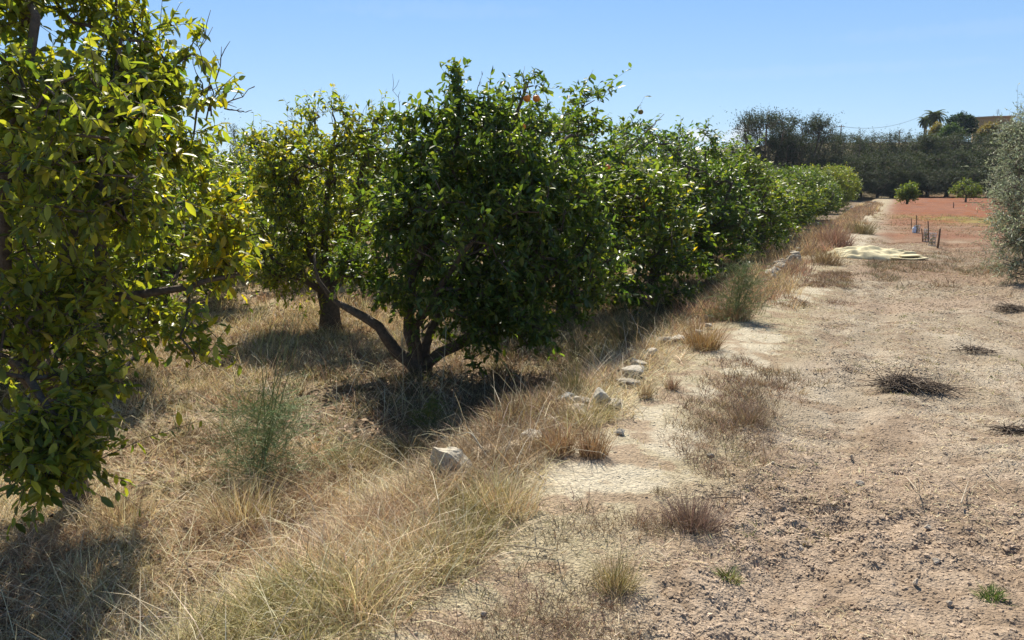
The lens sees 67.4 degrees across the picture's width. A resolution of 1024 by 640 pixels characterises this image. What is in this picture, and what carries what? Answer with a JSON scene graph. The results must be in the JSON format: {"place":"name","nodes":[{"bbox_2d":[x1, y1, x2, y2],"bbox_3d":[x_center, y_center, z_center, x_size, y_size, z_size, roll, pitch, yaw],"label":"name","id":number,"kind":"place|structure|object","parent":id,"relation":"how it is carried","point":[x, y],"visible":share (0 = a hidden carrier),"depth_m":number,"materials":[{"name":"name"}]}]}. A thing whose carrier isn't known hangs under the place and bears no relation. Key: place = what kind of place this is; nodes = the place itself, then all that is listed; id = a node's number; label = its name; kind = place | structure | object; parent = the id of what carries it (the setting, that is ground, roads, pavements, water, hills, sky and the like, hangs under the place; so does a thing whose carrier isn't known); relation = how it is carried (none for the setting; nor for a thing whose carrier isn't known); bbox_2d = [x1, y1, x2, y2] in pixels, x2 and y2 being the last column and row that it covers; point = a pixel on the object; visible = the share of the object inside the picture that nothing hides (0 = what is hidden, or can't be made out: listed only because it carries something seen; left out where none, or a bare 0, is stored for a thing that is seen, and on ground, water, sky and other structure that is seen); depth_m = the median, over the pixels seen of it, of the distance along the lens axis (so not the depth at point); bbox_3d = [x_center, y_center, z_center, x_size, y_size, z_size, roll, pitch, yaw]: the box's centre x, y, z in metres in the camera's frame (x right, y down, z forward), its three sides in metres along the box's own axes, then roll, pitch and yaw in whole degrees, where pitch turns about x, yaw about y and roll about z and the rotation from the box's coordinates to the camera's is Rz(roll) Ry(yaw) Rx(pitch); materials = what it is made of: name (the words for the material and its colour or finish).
{"place":"outdoors","nodes":[
{"label":"outdoors","id":0,"kind":"place"},
{"bbox_2d":[0,142,1023,639],"bbox_3d":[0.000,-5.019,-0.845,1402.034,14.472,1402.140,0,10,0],"label":"ground","id":1,"kind":"structure","parent":0,"point":[628,468],"depth_m":4.38,"materials":[{"name":"soil"}]},
{"bbox_2d":[0,135,228,386],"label":"orange tree","id":2,"kind":"object","parent":1,"relation":"on","point":[142,270],"visible":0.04,"depth_m":7.83,"materials":[{"name":"green plant"}]},
{"bbox_2d":[50,470,181,536],"bbox_3d":[-2.481,1.110,4.807,0.967,0.428,0.765,6,12,31],"label":"grass tuft","id":3,"kind":"object","parent":1,"relation":"on","point":[110,510],"visible":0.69,"depth_m":4.78,"materials":[{"name":"plant"}]},
{"bbox_2d":[0,0,278,541],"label":"orange tree","id":4,"kind":"object","parent":1,"relation":"on","point":[75,153],"visible":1,"depth_m":3.99,"materials":[{"name":"green plant"}]},
{"bbox_2d":[27,127,282,305],"bbox_3d":[-6.133,-1.660,12.961,4.692,3.273,4.299,-2,10,-13],"label":"orange tree","id":5,"kind":"object","parent":1,"relation":"on","point":[220,165],"visible":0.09,"depth_m":13.11,"materials":[{"name":"green plant"}]},
{"bbox_2d":[166,458,317,532],"bbox_3d":[-1.716,1.094,4.777,0.935,0.471,0.952,9,14,41],"label":"grass tuft","id":6,"kind":"object","parent":1,"relation":"on","point":[250,507],"visible":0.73,"depth_m":4.81,"materials":[{"name":"plant"}]},
{"bbox_2d":[218,112,279,207],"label":"woodland tree","id":7,"kind":"object","parent":1,"relation":"on","point":[233,140],"visible":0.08,"depth_m":42.41,"materials":[{"name":"green plant"}]},
{"bbox_2d":[174,310,359,491],"bbox_3d":[-1.711,0.557,5.525,1.351,1.289,1.207,0,10,0],"label":"fennel plant","id":8,"kind":"object","parent":1,"relation":"on","point":[264,447],"visible":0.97,"depth_m":5.48,"materials":[{"name":"green plant"}]},
{"bbox_2d":[215,131,375,278],"bbox_3d":[-4.780,-2.477,16.947,4.298,3.498,4.692,-2,10,-10],"label":"orange tree","id":9,"kind":"object","parent":1,"relation":"on","point":[244,160],"visible":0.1,"depth_m":16.22,"materials":[{"name":"green plant"}]},
{"bbox_2d":[219,83,415,330],"bbox_3d":[-2.634,-1.534,10.804,2.838,3.469,2.568,6,12,31],"label":"orange tree","id":10,"kind":"object","parent":1,"relation":"on","point":[323,219],"visible":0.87,"depth_m":10.54,"materials":[{"name":"green plant"}]},
{"bbox_2d":[231,409,412,463],"bbox_3d":[-1.565,0.906,6.237,1.559,0.196,0.257,-7,12,-33],"label":"dead stalk","id":11,"kind":"object","parent":1,"relation":"on","point":[352,432],"visible":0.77,"depth_m":6.45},
{"bbox_2d":[282,421,398,480],"bbox_3d":[-1.228,0.985,5.785,0.975,0.446,0.910,6,12,30],"label":"grass tuft","id":12,"kind":"object","parent":1,"relation":"on","point":[350,455],"visible":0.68,"depth_m":5.78,"materials":[{"name":"plant"}]},
{"bbox_2d":[246,523,459,639],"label":"grass tuft","id":13,"kind":"object","parent":1,"relation":"on","point":[369,605],"visible":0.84,"depth_m":2.78,"materials":[{"name":"plant"}]},
{"bbox_2d":[0,230,814,639],"bbox_3d":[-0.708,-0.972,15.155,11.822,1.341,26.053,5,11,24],"label":"dry grass","id":14,"kind":"structure","parent":1,"relation":"on","point":[368,512],"depth_m":4.53,"materials":[{"name":"plant"}]},
{"bbox_2d":[361,424,453,469],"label":"grass tuft","id":15,"kind":"object","parent":1,"relation":"on","point":[401,445],"visible":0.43,"depth_m":5.93,"materials":[{"name":"plant"}]},
{"bbox_2d":[401,388,460,431],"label":"fennel plant","id":16,"kind":"object","parent":1,"relation":"on","point":[428,414],"visible":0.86,"depth_m":6.57,"materials":[{"name":"green plant"}]},
{"bbox_2d":[343,144,547,284],"bbox_3d":[-1.332,-2.221,15.399,4.371,3.655,4.015,5,11,24],"label":"orange tree","id":17,"kind":"object","parent":1,"relation":"on","point":[423,223],"depth_m":14.85,"materials":[{"name":"green plant"}]},
{"bbox_2d":[360,496,535,601],"bbox_3d":[-0.289,0.933,3.144,0.825,0.310,0.722,0,10,0],"label":"grass tuft","id":18,"kind":"object","parent":1,"relation":"on","point":[467,562],"visible":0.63,"depth_m":3.14,"materials":[{"name":"plant"}]},
{"bbox_2d":[429,447,471,476],"bbox_3d":[-0.329,0.782,4.148,0.227,0.214,0.148,5,12,28],"label":"rock","id":19,"kind":"object","parent":1,"relation":"on","point":[448,453],"visible":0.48,"depth_m":4.10,"materials":[{"name":"stone"}]},
{"bbox_2d":[421,404,481,441],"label":"grass tuft","id":20,"kind":"object","parent":1,"relation":"on","point":[462,420],"visible":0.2,"depth_m":6.43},
{"bbox_2d":[431,422,493,466],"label":"dead stalk","id":21,"kind":"object","parent":1,"relation":"on","point":[464,437],"visible":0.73,"depth_m":4.36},
{"bbox_2d":[314,56,651,377],"bbox_3d":[-0.295,-0.982,8.060,2.959,3.425,2.879,-6,12,-31],"label":"orange tree","id":22,"kind":"object","parent":1,"relation":"on","point":[468,179],"visible":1,"depth_m":7.70,"materials":[{"name":"green plant"}]},
{"bbox_2d":[87,200,884,376],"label":"bank grass","id":23,"kind":"structure","parent":1,"relation":"on","point":[861,210],"depth_m":11.62,"materials":[{"name":"plant"}]},
{"bbox_2d":[449,457,557,524],"bbox_3d":[-0.021,0.806,3.659,0.653,0.270,0.657,3,11,18],"label":"grass tuft","id":24,"kind":"object","parent":1,"relation":"on","point":[515,491],"visible":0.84,"depth_m":3.65,"materials":[{"name":"plant"}]},
{"bbox_2d":[460,519,558,550],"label":"dead stalk","id":25,"kind":"object","parent":1,"relation":"on","point":[519,545],"visible":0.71,"depth_m":3.27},
{"bbox_2d":[458,387,571,434],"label":"weed","id":26,"kind":"object","parent":1,"relation":"on","point":[512,405],"visible":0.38,"depth_m":5.11,"materials":[{"name":"beige plant"}]},
{"bbox_2d":[527,416,588,458],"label":"grass tuft","id":27,"kind":"object","parent":1,"relation":"on","point":[562,450],"visible":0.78,"depth_m":4.43,"materials":[{"name":"plant"}]},
{"bbox_2d":[537,141,589,236],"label":"orange tree","id":28,"kind":"object","parent":1,"relation":"on","point":[575,153],"visible":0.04,"depth_m":18.57,"materials":[{"name":"green plant"}]},
{"bbox_2d":[546,346,595,395],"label":"weed","id":29,"kind":"object","parent":1,"relation":"on","point":[571,379],"visible":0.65,"depth_m":5.62,"materials":[{"name":"beige plant"}]},
{"bbox_2d":[413,62,742,328],"bbox_3d":[0.726,-1.709,11.866,5.158,4.020,4.649,-3,11,-17],"label":"orange tree","id":30,"kind":"object","parent":1,"relation":"on","point":[635,218],"visible":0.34,"depth_m":11.16,"materials":[{"name":"green plant"}]},
{"bbox_2d":[560,421,623,459],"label":"grass tuft","id":31,"kind":"object","parent":1,"relation":"on","point":[592,448],"visible":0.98,"depth_m":4.39,"materials":[{"name":"plant"}]},
{"bbox_2d":[311,243,874,639],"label":"dirt path","id":32,"kind":"structure","parent":1,"relation":"on","point":[827,276],"depth_m":4.51,"materials":[{"name":"soil"}]},
{"bbox_2d":[592,387,610,403],"bbox_3d":[0.638,0.542,5.436,0.138,0.124,0.122,-1,10,0],"label":"rock","id":33,"kind":"object","parent":1,"relation":"on","point":[597,390],"visible":0.49,"depth_m":5.39,"materials":[{"name":"stone"}]},
{"bbox_2d":[568,542,658,600],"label":"weed","id":34,"kind":"object","parent":1,"relation":"on","point":[615,577],"visible":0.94,"depth_m":3.04,"materials":[{"name":"beige plant"}]},
{"bbox_2d":[580,297,670,349],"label":"grass tuft","id":35,"kind":"object","parent":1,"relation":"on","point":[617,333],"visible":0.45,"depth_m":9.77,"materials":[{"name":"plant"}]},
{"bbox_2d":[615,378,639,386],"bbox_3d":[0.914,0.492,6.047,0.207,0.071,0.177,3,10,-1],"label":"rock","id":36,"kind":"object","parent":1,"relation":"on","point":[631,381],"visible":0.71,"depth_m":5.99,"materials":[{"name":"stone"}]},
{"bbox_2d":[621,365,643,377],"bbox_3d":[0.986,0.419,6.270,0.185,0.103,0.161,2,10,13],"label":"rock","id":37,"kind":"object","parent":1,"relation":"on","point":[629,369],"visible":0.8,"depth_m":6.21,"materials":[{"name":"stone"}]},
{"bbox_2d":[630,372,660,398],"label":"grass tuft","id":38,"kind":"object","parent":1,"relation":"on","point":[646,394],"visible":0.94,"depth_m":5.63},
{"bbox_2d":[575,113,766,285],"bbox_3d":[3.055,-2.420,15.757,4.131,3.559,4.770,4,11,21],"label":"orange tree","id":39,"kind":"object","parent":1,"relation":"on","point":[723,212],"visible":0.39,"depth_m":14.97,"materials":[{"name":"green plant"}]},
{"bbox_2d":[657,372,684,389],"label":"grass tuft","id":40,"kind":"object","parent":1,"relation":"on","point":[671,385],"visible":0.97,"depth_m":5.87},
{"bbox_2d":[634,281,708,316],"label":"grass tuft","id":41,"kind":"object","parent":1,"relation":"on","point":[674,303],"visible":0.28,"depth_m":11.75,"materials":[{"name":"plant"}]},
{"bbox_2d":[645,484,740,536],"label":"weed","id":42,"kind":"object","parent":1,"relation":"on","point":[704,517],"visible":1,"depth_m":3.63,"materials":[{"name":"brown plant"}]},
{"bbox_2d":[660,309,732,351],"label":"grass tuft","id":43,"kind":"object","parent":1,"relation":"on","point":[708,344],"visible":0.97,"depth_m":7.29,"materials":[{"name":"plant"}]},
{"bbox_2d":[414,239,1023,639],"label":"soil clods","id":44,"kind":"object","parent":1,"relation":"on","point":[783,543],"visible":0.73,"depth_m":3.67,"materials":[{"name":"soil"}]},
{"bbox_2d":[708,561,744,585],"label":"weed","id":45,"kind":"object","parent":1,"relation":"on","point":[727,575],"visible":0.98,"depth_m":3.20,"materials":[{"name":"green plant"}]},
{"bbox_2d":[683,251,787,320],"bbox_3d":[2.559,-0.361,8.793,1.204,0.889,0.909,0,10,0],"label":"fennel plant","id":46,"kind":"object","parent":1,"relation":"on","point":[741,286],"visible":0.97,"depth_m":8.78,"materials":[{"name":"green plant"}]},
{"bbox_2d":[714,300,757,321],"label":"grass tuft","id":47,"kind":"object","parent":1,"relation":"on","point":[736,318],"visible":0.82,"depth_m":8.78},
{"bbox_2d":[669,131,806,262],"bbox_3d":[5.216,-2.947,19.563,4.642,3.692,4.184,6,12,30],"label":"orange tree","id":48,"kind":"object","parent":1,"relation":"on","point":[758,178],"visible":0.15,"depth_m":18.68,"materials":[{"name":"green plant"}]},
{"bbox_2d":[719,395,776,433],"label":"weed","id":49,"kind":"object","parent":1,"relation":"on","point":[747,416],"visible":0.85,"depth_m":5.18,"materials":[{"name":"brown plant"}]},
{"bbox_2d":[717,103,807,171],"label":"woodland tree","id":50,"kind":"object","parent":1,"relation":"on","point":[752,124],"visible":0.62,"depth_m":80.40,"materials":[{"name":"green plant"}]},
{"bbox_2d":[724,165,826,248],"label":"orange tree","id":51,"kind":"object","parent":1,"relation":"on","point":[763,223],"visible":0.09,"depth_m":23.07,"materials":[{"name":"green plant"}]},
{"bbox_2d":[735,161,823,241],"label":"orange tree","id":52,"kind":"object","parent":1,"relation":"on","point":[809,186],"visible":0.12,"depth_m":26.80,"materials":[{"name":"green plant"}]},
{"bbox_2d":[536,213,1023,639],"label":"field straw","id":53,"kind":"object","parent":1,"relation":"on","point":[876,264],"visible":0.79,"depth_m":4.97,"materials":[{"name":"beige plant"}]},
{"bbox_2d":[753,130,820,174],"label":"woodland tree","id":54,"kind":"object","parent":1,"relation":"on","point":[794,158],"visible":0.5,"depth_m":79.97,"materials":[{"name":"green plant"}]},
{"bbox_2d":[761,164,831,229],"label":"orange tree","id":55,"kind":"object","parent":1,"relation":"on","point":[818,173],"visible":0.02,"depth_m":33.94,"materials":[{"name":"green plant"}]},
{"bbox_2d":[763,108,845,167],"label":"woodland tree","id":56,"kind":"object","parent":1,"relation":"on","point":[815,125],"visible":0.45,"depth_m":82.18,"materials":[{"name":"green plant"}]},
{"bbox_2d":[773,169,840,229],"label":"orange tree","id":57,"kind":"object","parent":1,"relation":"on","point":[817,205],"visible":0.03,"depth_m":29.92,"materials":[{"name":"green plant"}]},
{"bbox_2d":[781,173,841,221],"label":"orange tree","id":58,"kind":"object","parent":1,"relation":"on","point":[829,194],"visible":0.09,"depth_m":38.24,"materials":[{"name":"green plant"}]},
{"bbox_2d":[790,167,845,219],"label":"orange tree","id":59,"kind":"object","parent":1,"relation":"on","point":[835,198],"visible":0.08,"depth_m":42.53,"materials":[{"name":"green plant"}]},
{"bbox_2d":[791,494,849,515],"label":"dead stalk","id":60,"kind":"object","parent":1,"relation":"on","point":[817,503],"visible":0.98,"depth_m":3.93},
{"bbox_2d":[797,163,857,213],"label":"orange tree","id":61,"kind":"object","parent":1,"relation":"on","point":[847,185],"visible":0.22,"depth_m":51.88,"materials":[{"name":"green plant"}]},
{"bbox_2d":[802,247,852,265],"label":"dry grass","id":62,"kind":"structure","parent":1,"relation":"on","point":[824,259],"depth_m":14.95,"materials":[{"name":"brown plant"}]},
{"bbox_2d":[806,126,856,159],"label":"woodland tree","id":63,"kind":"object","parent":1,"relation":"on","point":[839,138],"visible":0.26,"depth_m":88.81,"materials":[{"name":"green plant"}]},
{"bbox_2d":[806,223,860,247],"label":"weed","id":64,"kind":"object","parent":1,"relation":"on","point":[838,239],"visible":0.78,"depth_m":18.62,"materials":[{"name":"brown plant"}]},
{"bbox_2d":[807,154,861,177],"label":"woodland tree","id":65,"kind":"object","parent":1,"relation":"on","point":[837,161],"visible":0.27,"depth_m":80.21,"materials":[{"name":"green plant"}]},
{"bbox_2d":[817,162,862,206],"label":"orange tree","id":66,"kind":"object","parent":1,"relation":"on","point":[853,178],"visible":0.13,"depth_m":57.85,"materials":[{"name":"green plant"}]},
{"bbox_2d":[814,135,874,194],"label":"woodland tree","id":67,"kind":"object","parent":1,"relation":"on","point":[858,156],"visible":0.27,"depth_m":83.47,"materials":[{"name":"green plant"}]},
{"bbox_2d":[851,170,869,198],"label":"woodland tree","id":68,"kind":"object","parent":1,"relation":"on","point":[859,193],"visible":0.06,"depth_m":77.26,"materials":[{"name":"green plant"}]},
{"bbox_2d":[839,217,881,234],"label":"weed","id":69,"kind":"object","parent":1,"relation":"on","point":[864,229],"visible":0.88,"depth_m":23.82,"materials":[{"name":"beige plant"}]},
{"bbox_2d":[836,151,896,197],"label":"woodland tree","id":70,"kind":"object","parent":1,"relation":"on","point":[869,164],"visible":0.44,"depth_m":79.81,"materials":[{"name":"green plant"}]},
{"bbox_2d":[841,126,906,175],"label":"woodland tree","id":71,"kind":"object","parent":1,"relation":"on","point":[869,151],"visible":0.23,"depth_m":93.44,"materials":[{"name":"green plant"}]},
{"bbox_2d":[826,245,928,260],"bbox_3d":[7.788,-1.476,16.656,1.893,0.294,1.181,0,10,0],"label":"ground sheet","id":72,"kind":"object","parent":1,"relation":"on","point":[868,252],"visible":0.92,"depth_m":16.36,"materials":[{"name":"fabric"}]},
{"bbox_2d":[860,168,902,198],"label":"woodland tree","id":73,"kind":"object","parent":1,"relation":"on","point":[878,189],"visible":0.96,"depth_m":77.38,"materials":[{"name":"green plant"}]},
{"bbox_2d":[862,127,919,182],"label":"woodland tree","id":74,"kind":"object","parent":1,"relation":"on","point":[894,148],"visible":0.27,"depth_m":87.15,"materials":[{"name":"green plant"}]},
{"bbox_2d":[860,145,927,197],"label":"woodland tree","id":75,"kind":"object","parent":1,"relation":"on","point":[897,159],"visible":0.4,"depth_m":79.75,"materials":[{"name":"green plant"}]},
{"bbox_2d":[883,167,920,195],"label":"woodland tree","id":76,"kind":"object","parent":1,"relation":"on","point":[904,178],"visible":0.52,"depth_m":78.02,"materials":[{"name":"green plant"}]},
{"bbox_2d":[837,355,971,403],"bbox_3d":[3.143,0.444,6.046,0.809,0.325,0.748,-6,12,-31],"label":"brush pile","id":77,"kind":"object","parent":1,"relation":"on","point":[909,382],"visible":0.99,"depth_m":6.03,"materials":[{"name":"wood"}]},
{"bbox_2d":[894,180,921,203],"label":"young tree","id":78,"kind":"object","parent":1,"relation":"on","point":[907,192],"visible":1,"depth_m":56.95,"materials":[{"name":"green plant"}]},
{"bbox_2d":[885,127,950,165],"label":"woodland tree","id":79,"kind":"object","parent":1,"relation":"on","point":[913,143],"visible":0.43,"depth_m":94.01,"materials":[{"name":"green plant"}]},
{"bbox_2d":[887,148,962,196],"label":"woodland tree","id":80,"kind":"object","parent":1,"relation":"on","point":[925,162],"visible":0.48,"depth_m":81.98,"materials":[{"name":"green plant"}]},
{"bbox_2d":[918,117,931,133],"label":"palm tree","id":81,"kind":"object","parent":1,"relation":"on","point":[922,123],"visible":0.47,"depth_m":129.91,"materials":[{"name":"green plant"}]},
{"bbox_2d":[906,166,956,197],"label":"woodland tree","id":82,"kind":"object","parent":1,"relation":"on","point":[927,188],"visible":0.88,"depth_m":77.03,"materials":[{"name":"green plant"}]},
{"bbox_2d":[904,129,964,179],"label":"woodland tree","id":83,"kind":"object","parent":1,"relation":"on","point":[952,140],"visible":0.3,"depth_m":92.44,"materials":[{"name":"green plant"}]},
{"bbox_2d":[923,109,946,126],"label":"palm tree","id":84,"kind":"object","parent":1,"relation":"on","point":[935,116],"visible":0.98,"depth_m":123.67,"materials":[{"name":"green plant"}]},
{"bbox_2d":[926,121,943,142],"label":"shrub","id":85,"kind":"object","parent":1,"relation":"on","point":[933,128],"visible":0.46,"depth_m":112.54,"materials":[{"name":"yellow plant"}]},
{"bbox_2d":[935,117,970,144],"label":"shrub","id":86,"kind":"object","parent":1,"relation":"on","point":[949,129],"visible":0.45,"depth_m":108.44,"materials":[{"name":"green plant"}]},
{"bbox_2d":[920,147,989,196],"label":"woodland tree","id":87,"kind":"object","parent":1,"relation":"on","point":[942,161],"visible":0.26,"depth_m":80.57,"materials":[{"name":"green plant"}]},
{"bbox_2d":[943,110,979,139],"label":"fig tree","id":88,"kind":"object","parent":1,"relation":"on","point":[965,120],"visible":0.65,"depth_m":117.57,"materials":[{"name":"green plant"}]},
{"bbox_2d":[930,127,992,161],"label":"woodland tree","id":89,"kind":"object","parent":1,"relation":"on","point":[960,142],"visible":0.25,"depth_m":94.96,"materials":[{"name":"green plant"}]},
{"bbox_2d":[948,177,983,201],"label":"young tree","id":90,"kind":"object","parent":1,"relation":"on","point":[969,191],"visible":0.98,"depth_m":62.90,"materials":[{"name":"green plant"}]},
{"bbox_2d":[936,167,1000,197],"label":"woodland tree","id":91,"kind":"object","parent":1,"relation":"on","point":[968,174],"visible":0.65,"depth_m":77.61,"materials":[{"name":"green plant"}]},
{"bbox_2d":[943,138,1005,165],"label":"woodland tree","id":92,"kind":"object","parent":1,"relation":"on","point":[971,150],"visible":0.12,"depth_m":93.33,"materials":[{"name":"green plant"}]},
{"bbox_2d":[948,142,1006,196],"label":"woodland tree","id":93,"kind":"object","parent":1,"relation":"on","point":[973,155],"visible":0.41,"depth_m":82.05,"materials":[{"name":"green plant"}]},
{"bbox_2d":[949,341,1007,355],"bbox_3d":[4.508,0.243,7.514,0.615,0.176,0.335,4,11,20],"label":"brush pile","id":94,"kind":"object","parent":1,"relation":"on","point":[973,349],"visible":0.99,"depth_m":7.48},
{"bbox_2d":[973,119,1000,143],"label":"shrub","id":95,"kind":"object","parent":1,"relation":"on","point":[989,126],"visible":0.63,"depth_m":114.16,"materials":[{"name":"green plant"}]},
{"bbox_2d":[954,83,1023,284],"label":"olive tree","id":96,"kind":"object","parent":1,"relation":"on","point":[1014,239],"visible":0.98,"depth_m":12.36,"materials":[{"name":"green plant"}]},
{"bbox_2d":[967,164,1012,197],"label":"woodland tree","id":97,"kind":"object","parent":1,"relation":"on","point":[988,179],"visible":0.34,"depth_m":77.38,"materials":[{"name":"green plant"}]},
{"bbox_2d":[971,579,1010,605],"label":"weed","id":98,"kind":"object","parent":1,"relation":"on","point":[996,596],"visible":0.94,"depth_m":3.04,"materials":[{"name":"green plant"}]},
{"bbox_2d":[961,131,1022,172],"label":"woodland tree","id":99,"kind":"object","parent":1,"relation":"on","point":[989,144],"visible":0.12,"depth_m":91.57,"materials":[{"name":"green plant"}]},
{"bbox_2d":[971,112,1015,141],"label":"house","id":100,"kind":"structure","parent":1,"relation":"on","point":[983,119],"depth_m":138.87,"materials":[{"name":"beige concrete"}]},
{"bbox_2d":[979,418,1023,435],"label":"brush pile","id":101,"kind":"object","parent":1,"relation":"on","point":[1006,429],"visible":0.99,"depth_m":5.07,"materials":[{"name":"wood"}]},
{"bbox_2d":[979,155,1023,193],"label":"woodland tree","id":102,"kind":"object","parent":1,"relation":"on","point":[1002,173],"visible":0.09,"depth_m":80.61,"materials":[{"name":"green plant"}]},
{"bbox_2d":[981,297,1023,314],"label":"brush pile","id":103,"kind":"object","parent":1,"relation":"on","point":[1010,307],"visible":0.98,"depth_m":9.97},
{"bbox_2d":[0,0,1023,171],"label":"sky","id":104,"kind":"structure","parent":0,"point":[877,63],"materials":[{"name":"blue"}]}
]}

